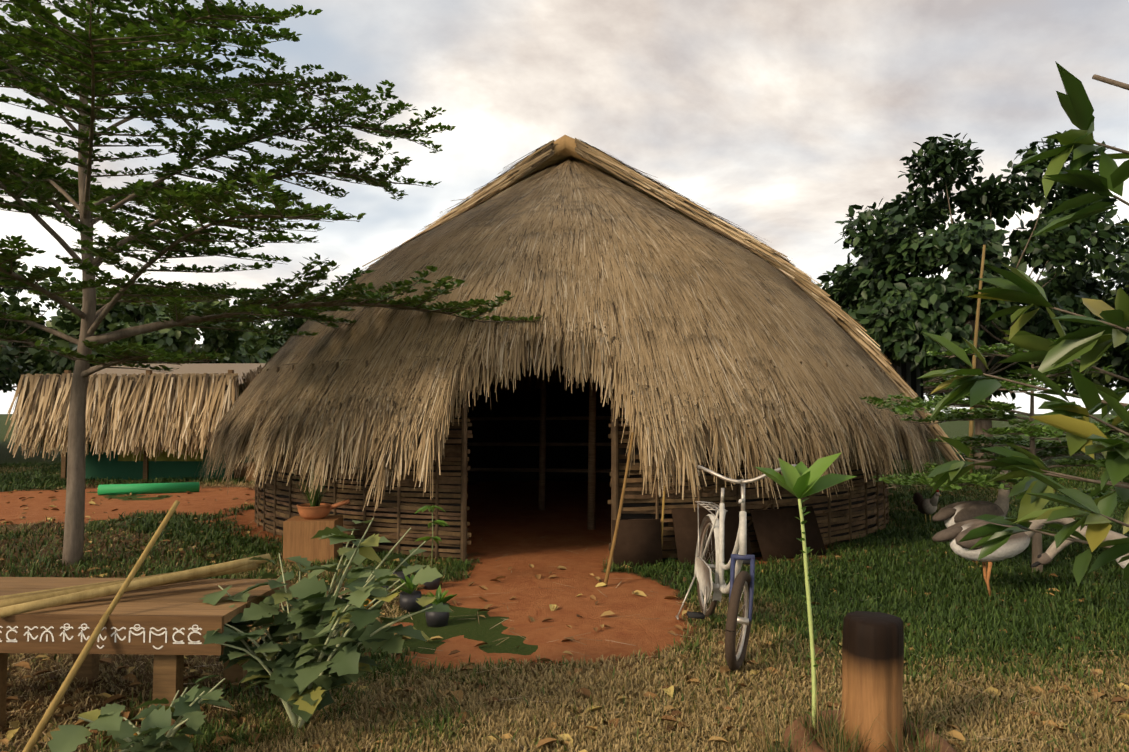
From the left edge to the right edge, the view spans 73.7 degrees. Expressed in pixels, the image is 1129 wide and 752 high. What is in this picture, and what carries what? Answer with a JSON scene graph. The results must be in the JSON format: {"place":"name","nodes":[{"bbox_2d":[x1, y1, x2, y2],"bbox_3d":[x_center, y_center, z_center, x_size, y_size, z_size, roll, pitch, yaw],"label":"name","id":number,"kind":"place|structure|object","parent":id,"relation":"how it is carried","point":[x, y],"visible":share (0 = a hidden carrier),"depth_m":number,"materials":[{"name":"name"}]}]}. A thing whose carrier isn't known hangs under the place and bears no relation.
{"place":"outdoors","nodes":[
{"label":"outdoors","id":0,"kind":"place"},
{"bbox_2d":[227,346,898,433],"bbox_3d":[0.095,-1.191,11.527,9.685,4.159,9.576,0,-3,2],"label":"fringe","id":1,"kind":"object","parent":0,"point":[528,382],"depth_m":15.44,"materials":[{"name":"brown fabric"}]},
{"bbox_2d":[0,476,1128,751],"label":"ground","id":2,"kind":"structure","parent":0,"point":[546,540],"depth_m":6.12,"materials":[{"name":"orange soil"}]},
{"bbox_2d":[0,500,270,751],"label":"bamboo poles","id":3,"kind":"object","parent":2,"relation":"on","point":[14,604],"visible":0.98,"depth_m":3.39,"materials":[{"name":"beige wood"}]},
{"bbox_2d":[0,577,289,735],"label":"bench table","id":4,"kind":"object","parent":2,"relation":"on","point":[178,606],"visible":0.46,"depth_m":3.23,"materials":[{"name":"brown wood"}]},
{"bbox_2d":[0,623,201,648],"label":"carved lettering","id":5,"kind":"object","parent":4,"relation":"attached to","point":[28,633],"visible":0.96,"depth_m":3.19},
{"bbox_2d":[61,370,233,479],"bbox_3d":[-8.677,1.107,17.468,3.590,2.300,3.490,0,-3,2],"label":"shed frame","id":6,"kind":"object","parent":2,"relation":"on","point":[64,464],"visible":0.15,"depth_m":15.72,"materials":[{"name":"brown wood"}]},
{"bbox_2d":[4,362,266,460],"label":"thatched roof","id":7,"kind":"structure","parent":6,"relation":"attached to","point":[154,410],"depth_m":14.89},
{"bbox_2d":[66,438,254,479],"bbox_3d":[-8.677,1.456,17.441,3.520,1.600,3.420,0,-3,2],"label":"shed netting","id":8,"kind":"object","parent":6,"relation":"attached to","point":[128,466],"visible":0.19,"depth_m":15.71,"materials":[{"name":"green fabric"}]},
{"bbox_2d":[72,363,265,394],"bbox_3d":[-8.677,0.184,17.514,4.300,0.950,4.400,0,-3,2],"label":"thatched roof top","id":9,"kind":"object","parent":6,"relation":"on","point":[224,368],"depth_m":16.92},
{"bbox_2d":[97,482,199,494],"bbox_3d":[-7.175,1.948,13.026,1.540,0.180,0.180,1,-3,-20],"label":"green net roll","id":10,"kind":"object","parent":2,"relation":"on","point":[143,488],"visible":0.97,"depth_m":12.96,"materials":[{"name":"plastic"}]},
{"bbox_2d":[234,461,254,481],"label":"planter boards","id":11,"kind":"object","parent":2,"relation":"on","point":[244,473],"visible":0.02,"depth_m":15.86,"materials":[{"name":"brown wood"}]},
{"bbox_2d":[283,515,342,563],"bbox_3d":[-2.384,1.556,7.162,0.460,0.400,0.400,0,-3,-5],"label":"pedestal block","id":12,"kind":"object","parent":2,"relation":"on","point":[299,532],"depth_m":6.97,"materials":[{"name":"brown wood"}]},
{"bbox_2d":[296,499,349,519],"bbox_3d":[-2.321,1.267,7.209,0.471,0.181,0.328,1,-3,-27],"label":"clay pot","id":13,"kind":"object","parent":12,"relation":"on","point":[321,511],"visible":0.88,"depth_m":7.08,"materials":[{"name":"orange ceramic"}]},
{"bbox_2d":[285,462,330,506],"bbox_3d":[-2.420,1.024,7.179,0.435,0.464,0.477,-2,-4,37],"label":"potted plant","id":14,"kind":"object","parent":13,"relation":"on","point":[316,500],"visible":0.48,"depth_m":7.16,"materials":[{"name":"green plant"}]},
{"bbox_2d":[327,588,388,607],"bbox_3d":[-1.535,1.633,5.350,0.746,0.317,0.626,0,-3,2],"label":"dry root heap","id":15,"kind":"object","parent":2,"relation":"on","point":[348,593],"visible":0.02,"depth_m":5.33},
{"bbox_2d":[381,507,448,627],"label":"nursery bags","id":16,"kind":"object","parent":2,"relation":"on","point":[408,602],"visible":0.42,"depth_m":5.26,"materials":[{"name":"black plastic"}]},
{"bbox_2d":[399,505,456,604],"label":"plant leaves","id":17,"kind":"object","parent":16,"relation":"in","point":[438,596],"visible":0.9,"depth_m":5.31,"materials":[{"name":"green plant"}]},
{"bbox_2d":[467,350,610,529],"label":"hut interior posts","id":18,"kind":"object","parent":2,"relation":"on","point":[591,444],"visible":0.27,"depth_m":10.81,"materials":[{"name":"brown wood"}]},
{"bbox_2d":[0,476,1128,751],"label":"fallen leaves","id":19,"kind":"object","parent":2,"relation":"on","point":[108,698],"visible":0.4,"depth_m":3.77,"materials":[{"name":"brown plant"}]},
{"bbox_2d":[254,356,890,561],"bbox_3d":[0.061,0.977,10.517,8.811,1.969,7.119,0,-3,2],"label":"woven wall","id":20,"kind":"structure","parent":2,"relation":"on","point":[459,453],"depth_m":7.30,"materials":[{"name":"brown wicker"}]},
{"bbox_2d":[603,432,665,586],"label":"door sticks","id":21,"kind":"object","parent":2,"relation":"on","point":[618,520],"depth_m":6.32,"materials":[{"name":"brown wood"}]},
{"bbox_2d":[612,506,825,584],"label":"leaning sheets","id":22,"kind":"object","parent":2,"relation":"on","point":[778,532],"visible":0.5,"depth_m":6.98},
{"bbox_2d":[676,464,795,670],"bbox_3d":[1.100,1.073,4.708,0.650,1.123,1.693,5,-3,0],"label":"bicycle","id":23,"kind":"object","parent":2,"relation":"on","point":[739,582],"visible":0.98,"depth_m":4.41,"materials":[{"name":"paint"}]},
{"bbox_2d":[755,452,856,729],"bbox_3d":[1.029,0.952,3.214,0.407,1.254,0.217,1,-3,-19],"label":"sapling","id":24,"kind":"object","parent":2,"relation":"on","point":[800,480],"depth_m":3.23,"materials":[{"name":"green plant"}]},
{"bbox_2d":[737,685,959,751],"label":"grass tuft","id":25,"kind":"object","parent":2,"relation":"on","point":[837,737],"visible":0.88,"depth_m":3.01,"materials":[{"name":"green plant"}]},
{"bbox_2d":[784,710,955,751],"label":"old tyre","id":26,"kind":"object","parent":2,"relation":"on","point":[801,731],"visible":0.42,"depth_m":3.09,"materials":[{"name":"rubber"}]},
{"bbox_2d":[816,726,922,751],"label":"dirt mound","id":27,"kind":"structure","parent":26,"relation":"in","point":[911,747],"depth_m":3.06,"materials":[{"name":"brown soil"}]},
{"bbox_2d":[913,490,941,524],"bbox_3d":[4.544,1.636,9.431,0.166,0.445,0.475,1,-3,-18],"label":"hen","id":28,"kind":"object","parent":2,"relation":"on","point":[927,507],"visible":0.9,"depth_m":9.37,"materials":[{"name":"grey"}]},
{"bbox_2d":[932,470,1012,565],"bbox_3d":[3.754,1.259,6.823,0.891,0.935,0.313,0,-3,-6],"label":"goose","id":29,"kind":"object","parent":2,"relation":"on","point":[952,514],"visible":0.48,"depth_m":6.75},
{"bbox_2d":[967,245,985,487],"bbox_3d":[7.782,-0.206,14.226,0.528,4.606,0.088,1,-3,-13],"label":"bamboo pole","id":30,"kind":"object","parent":2,"relation":"on","point":[971,427],"visible":0.48,"depth_m":14.25,"materials":[{"name":"brown wood"}]},
{"bbox_2d":[932,518,1084,601],"bbox_3d":[3.373,1.338,5.622,1.184,0.657,0.313,0,-3,8],"label":"goose","id":31,"kind":"object","parent":2,"relation":"on","point":[1013,546],"visible":0.54,"depth_m":5.57},
{"bbox_2d":[1031,526,1128,568],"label":"goose","id":32,"kind":"object","parent":2,"relation":"on","point":[1049,554],"visible":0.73,"depth_m":4.94},
{"bbox_2d":[0,414,1128,751],"bbox_3d":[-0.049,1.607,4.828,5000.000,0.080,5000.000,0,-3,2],"label":"ground","id":33,"kind":"structure","parent":0,"point":[464,622],"depth_m":5.10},
{"bbox_2d":[0,309,45,385],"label":"tree leaves","id":34,"kind":"object","parent":33,"relation":"on","point":[14,344],"depth_m":32.84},
{"bbox_2d":[0,263,122,392],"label":"tree leaves","id":35,"kind":"object","parent":33,"relation":"on","point":[16,370],"depth_m":27.73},
{"bbox_2d":[25,285,284,374],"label":"tree leaves","id":36,"kind":"object","parent":33,"relation":"on","point":[251,347],"depth_m":22.89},
{"bbox_2d":[50,287,289,363],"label":"tree leaves","id":37,"kind":"object","parent":33,"relation":"on","point":[198,348],"depth_m":28.30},
{"bbox_2d":[0,0,545,565],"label":"tree","id":38,"kind":"object","parent":33,"relation":"on","point":[193,198],"depth_m":6.73,"materials":[{"name":"green plant"}]},
{"bbox_2d":[265,289,326,337],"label":"tree leaves","id":39,"kind":"object","parent":33,"relation":"on","point":[291,323],"visible":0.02,"depth_m":31.37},
{"bbox_2d":[0,461,1128,751],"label":"grass","id":40,"kind":"structure","parent":33,"relation":"on","point":[988,623],"depth_m":4.09,"materials":[{"name":"green plant"}]},
{"bbox_2d":[47,675,233,751],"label":"leafy plant","id":41,"kind":"object","parent":40,"relation":"on","point":[155,724],"depth_m":2.79,"materials":[{"name":"green plant"}]},
{"bbox_2d":[200,518,451,728],"bbox_3d":[-1.142,1.113,3.373,1.402,0.900,0.978,0,-3,2],"label":"eggplant bush","id":42,"kind":"object","parent":40,"relation":"on","point":[291,677],"depth_m":3.27,"materials":[{"name":"green plant"}]},
{"bbox_2d":[524,135,689,219],"bbox_3d":[1.395,-1.158,17.644,9.600,4.223,13.400,-1,-3,12],"label":"roof ridge cap","id":43,"kind":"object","parent":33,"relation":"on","point":[564,146],"depth_m":11.27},
{"bbox_2d":[197,303,942,517],"bbox_3d":[0.070,0.277,10.349,10.099,2.281,7.826,0,-3,2],"label":"thatch fringe","id":44,"kind":"object","parent":43,"relation":"on","point":[506,356],"visible":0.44,"depth_m":7.09,"materials":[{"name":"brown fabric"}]},
{"bbox_2d":[203,223,945,466],"bbox_3d":[0.044,-0.540,10.426,9.720,2.781,7.545,0,-3,2],"label":"roof thatch","id":45,"kind":"object","parent":43,"relation":"attached to","point":[562,319],"visible":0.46,"depth_m":7.50,"materials":[{"name":"brown wicker"}]},
{"bbox_2d":[233,159,917,424],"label":"thatched roof","id":46,"kind":"structure","parent":43,"relation":"attached to","point":[625,221],"depth_m":8.29,"materials":[{"name":"brown wicker"}]},
{"bbox_2d":[227,138,971,485],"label":"hut verge bundles","id":47,"kind":"object","parent":43,"relation":"attached to","point":[655,192],"visible":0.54,"depth_m":10.57},
{"bbox_2d":[362,139,938,424],"bbox_3d":[0.159,-1.223,11.827,10.492,4.597,2.296,-1,-3,12],"label":"hut verge thatch","id":48,"kind":"object","parent":43,"relation":"on","point":[647,177],"depth_m":10.88,"materials":[{"name":"brown wicker"}]},
{"bbox_2d":[841,611,903,751],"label":"log post","id":49,"kind":"object","parent":33,"relation":"on","point":[872,662],"visible":0.98,"depth_m":3.00,"materials":[{"name":"brown wood"}]},
{"bbox_2d":[891,361,924,459],"bbox_3d":[8.808,0.706,24.107,4.800,3.762,3.797,0,-3,2],"label":"tin hut","id":50,"kind":"object","parent":33,"relation":"on","point":[908,376],"depth_m":22.56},
{"bbox_2d":[817,130,1128,469],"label":"jackfruit tree","id":51,"kind":"object","parent":33,"relation":"on","point":[883,304],"depth_m":17.43,"materials":[{"name":"green plant"}]},
{"bbox_2d":[0,0,1128,413],"label":"sky","id":52,"kind":"structure","parent":0,"point":[776,118],"materials":[{"name":"white"}]},
{"bbox_2d":[536,374,616,481],"bbox_3d":[0.936,0.653,15.379,8.760,3.200,0.100,-1,-3,12],"label":"hut partition","id":53,"kind":"object","parent":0,"point":[562,400],"visible":0.14,"depth_m":15.47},
{"bbox_2d":[923,364,1030,400],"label":"tree leaves","id":54,"kind":"object","parent":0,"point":[998,393],"depth_m":29.59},
{"bbox_2d":[859,337,1128,572],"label":"small tree","id":55,"kind":"object","parent":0,"point":[977,478],"depth_m":6.48,"materials":[{"name":"green plant"}]},
{"bbox_2d":[1056,432,1128,503],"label":"small tree leaves","id":56,"kind":"object","parent":55,"relation":"attached to","point":[1103,493],"depth_m":7.65,"materials":[{"name":"green plant"}]},
{"bbox_2d":[917,61,1128,585],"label":"leafy branch","id":57,"kind":"object","parent":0,"point":[1090,346],"depth_m":2.65,"materials":[{"name":"green plant"}]},
{"bbox_2d":[1040,234,1128,397],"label":"tree leaves","id":58,"kind":"object","parent":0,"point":[1105,380],"visible":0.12,"depth_m":25.38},
{"bbox_2d":[1093,263,1128,392],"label":"jackfruit tree leaves","id":59,"kind":"object","parent":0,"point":[1118,359],"visible":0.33,"depth_m":17.95,"materials":[{"name":"green plant"}]}
]}

